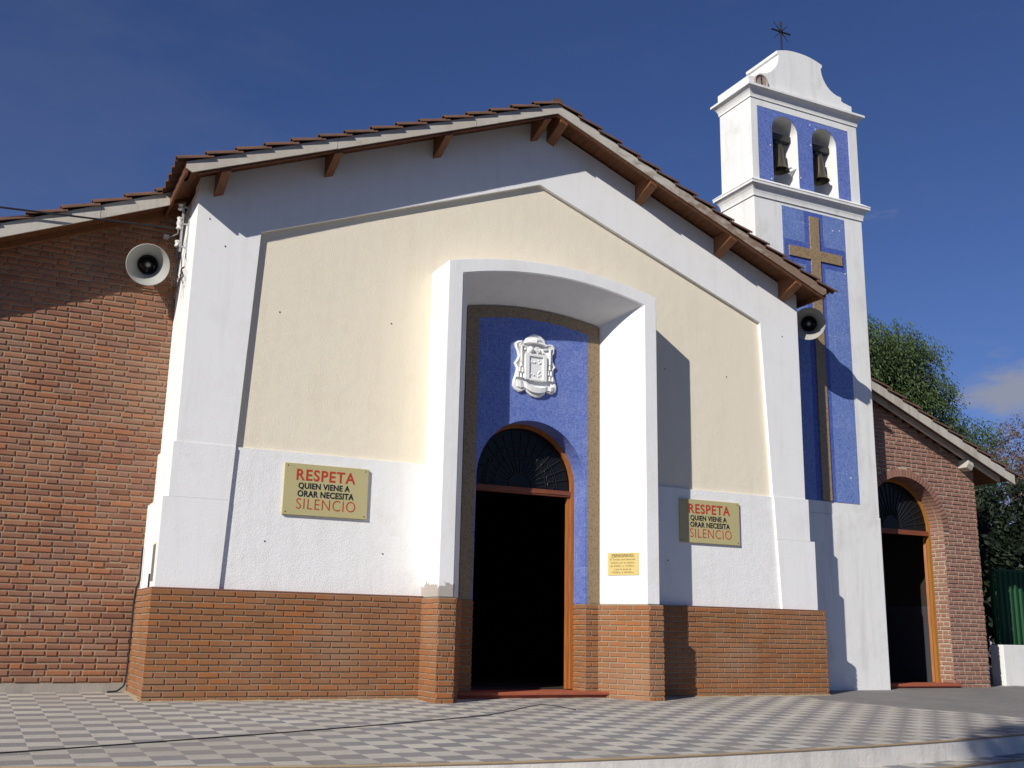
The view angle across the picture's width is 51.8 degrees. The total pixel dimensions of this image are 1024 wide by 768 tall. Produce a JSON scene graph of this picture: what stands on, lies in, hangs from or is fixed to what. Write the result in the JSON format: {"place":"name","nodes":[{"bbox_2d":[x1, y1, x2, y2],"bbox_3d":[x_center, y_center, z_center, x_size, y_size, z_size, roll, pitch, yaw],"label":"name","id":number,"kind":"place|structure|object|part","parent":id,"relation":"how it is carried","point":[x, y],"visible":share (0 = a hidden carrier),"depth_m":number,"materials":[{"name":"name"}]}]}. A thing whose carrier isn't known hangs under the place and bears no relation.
{"place":"outdoors","nodes":[
{"label":"outdoors","id":0,"kind":"place"},
{"bbox_2d":[147,542,156,586],"bbox_3d":[-3.761,1.888,11.038,0.025,0.460,0.272,8,-15,-25],"label":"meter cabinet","id":1,"kind":"object","parent":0,"point":[150,577],"visible":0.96,"depth_m":11.01,"materials":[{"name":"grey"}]},
{"bbox_3d":[-3.744,1.864,11.023,0.013,0.380,0.180,8,-15,-25],"label":"door","id":2,"kind":"part","parent":1,"relation":"part of","materials":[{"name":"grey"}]},
{"bbox_2d":[0,685,1023,765],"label":"pavement","id":3,"kind":"structure","parent":0,"point":[588,728],"depth_m":9.21,"materials":[{"name":"grey tile"}]},
{"bbox_2d":[0,188,189,692],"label":"brick aisle","id":4,"kind":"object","parent":3,"relation":"on","point":[86,323],"visible":0.92,"depth_m":11.75,"materials":[{"name":"brick"}]},
{"bbox_2d":[126,243,169,285],"bbox_3d":[-4.274,-1.329,12.309,0.482,0.460,0.579,8,-15,-25],"label":"horn loudspeaker","id":5,"kind":"object","parent":4,"relation":"attached to","point":[155,255],"visible":0.99,"depth_m":12.22,"materials":[{"name":"grey paint"}]},
{"bbox_2d":[0,704,575,753],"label":"floor cable","id":6,"kind":"object","parent":3,"relation":"on","point":[264,733],"visible":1,"depth_m":8.24,"materials":[{"name":"black plastic"}]},
{"bbox_2d":[123,98,837,703],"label":"church","id":7,"kind":"structure","parent":3,"relation":"on","point":[377,302],"depth_m":12.93,"materials":[{"name":"white paint"}]},
{"bbox_2d":[107,547,143,692],"bbox_3d":[-4.225,2.562,11.538,0.230,1.562,0.084,8,-15,-25],"label":"drop cable","id":8,"kind":"object","parent":7,"relation":"attached to","point":[131,624],"visible":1,"depth_m":11.57,"materials":[{"name":"black plastic"}]},
{"bbox_2d":[163,202,191,298],"bbox_3d":[-3.884,-1.513,12.217,0.169,1.226,0.734,10,-16,-34],"label":"insulator rack","id":9,"kind":"object","parent":7,"relation":"attached to","point":[180,223],"visible":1,"depth_m":12.18,"materials":[{"name":"silver metal"}]},
{"bbox_2d":[0,206,175,229],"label":"service cable","id":10,"kind":"object","parent":9,"relation":"attached to","point":[35,211],"visible":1,"depth_m":11.77,"materials":[{"name":"black plastic"}]},
{"bbox_2d":[281,462,368,519],"bbox_3d":[-2.075,1.198,11.785,0.968,0.570,0.033,8,-15,-25],"label":"notice board","id":11,"kind":"object","parent":7,"relation":"attached to","point":[323,491],"visible":1,"depth_m":11.77,"materials":[{"name":"yellow metal"}]},
{"bbox_2d":[512,334,555,397],"bbox_3d":[0.300,-0.239,13.328,0.618,0.825,0.098,8,-15,-25],"label":"coat of arms","id":12,"kind":"object","parent":7,"relation":"attached to","point":[534,370],"visible":1,"depth_m":13.31},
{"bbox_2d":[608,552,638,574],"bbox_3d":[1.377,2.226,13.055,0.420,0.274,0.012,-7,-16,31],"label":"plaque","id":13,"kind":"object","parent":7,"relation":"attached to","point":[623,563],"visible":1,"depth_m":13.05,"materials":[{"name":"yellow metal"}]},
{"bbox_2d":[679,498,739,545],"bbox_3d":[2.631,1.838,14.036,0.968,0.570,0.033,8,-15,-25],"label":"notice board","id":14,"kind":"object","parent":7,"relation":"attached to","point":[708,522],"visible":1,"depth_m":14.02,"materials":[{"name":"yellow metal"}]},
{"bbox_2d":[710,21,890,689],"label":"bell tower","id":15,"kind":"structure","parent":3,"relation":"on","point":[797,216],"depth_m":16.59,"materials":[{"name":"white paint"}]},
{"bbox_2d":[772,132,796,174],"bbox_3d":[4.308,-3.728,17.135,0.593,0.686,0.360,8,-15,-25],"label":"bell","id":16,"kind":"object","parent":15,"relation":"hanging from","point":[779,163],"visible":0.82,"depth_m":17.10,"materials":[{"name":"brown metal"}]},
{"bbox_2d":[797,307,825,339],"bbox_3d":[4.384,-0.822,15.937,0.462,0.467,0.828,2,-13,-2],"label":"horn loudspeaker","id":17,"kind":"object","parent":15,"relation":"attached to","point":[811,323],"visible":0.93,"depth_m":15.73,"materials":[{"name":"grey paint"}]},
{"bbox_2d":[812,143,829,185],"bbox_3d":[5.033,-3.648,17.508,0.558,0.640,0.355,2,-13,-3],"label":"bell","id":18,"kind":"object","parent":15,"relation":"hanging from","point":[819,173],"visible":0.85,"depth_m":17.47,"materials":[{"name":"brown metal"}]},
{"bbox_2d":[0,0,1023,644],"label":"sky","id":19,"kind":"structure","parent":0,"point":[99,99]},
{"bbox_2d":[803,687,1023,717],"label":"concrete pavement","id":20,"kind":"structure","parent":0,"point":[1004,701],"depth_m":14.14,"materials":[{"name":"grey concrete"}]},
{"bbox_2d":[987,653,998,685],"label":"ground","id":21,"kind":"structure","parent":0,"point":[991,678],"depth_m":22.78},
{"bbox_2d":[867,313,1015,509],"bbox_3d":[10.989,2.831,29.341,7.921,9.965,3.892,8,-15,-25],"label":"pepper tree","id":22,"kind":"object","parent":21,"relation":"on","point":[896,366],"visible":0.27,"depth_m":29.44,"materials":[{"name":"green plant"}]},
{"bbox_2d":[871,377,1022,687],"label":"brick aisle","id":23,"kind":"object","parent":21,"relation":"on","point":[931,471],"visible":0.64,"depth_m":17.38,"materials":[{"name":"brick"}]},
{"bbox_2d":[923,537,935,681],"bbox_3d":[6.998,3.758,17.608,0.068,2.320,0.740,-6,-15,26],"label":"door leaf","id":24,"kind":"structure","parent":23,"relation":"in","point":[924,538],"depth_m":17.29,"materials":[{"name":"orange wood"}]},
{"bbox_2d":[974,477,1023,671],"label":"evergreen tree","id":25,"kind":"object","parent":21,"relation":"on","point":[1001,543],"visible":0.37,"depth_m":24.66,"materials":[{"name":"green plant"}]},
{"bbox_2d":[983,412,1023,524],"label":"dry tree","id":26,"kind":"object","parent":21,"relation":"on","point":[1018,458],"visible":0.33,"depth_m":37.76,"materials":[{"name":"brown plant"}]},
{"bbox_2d":[988,568,1023,644],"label":"sheet fence","id":27,"kind":"object","parent":21,"relation":"on","point":[1008,593],"visible":0.76,"depth_m":19.60,"materials":[{"name":"green metal"}]},
{"bbox_2d":[990,645,1023,685],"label":"garden wall","id":28,"kind":"structure","parent":21,"relation":"on","point":[1007,662],"depth_m":18.06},
{"label":"road","id":29,"kind":"structure","parent":0,"visible":0},
{"bbox_2d":[0,734,1023,767],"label":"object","id":30,"kind":"structure","parent":29,"relation":"on","point":[1004,751],"depth_m":8.56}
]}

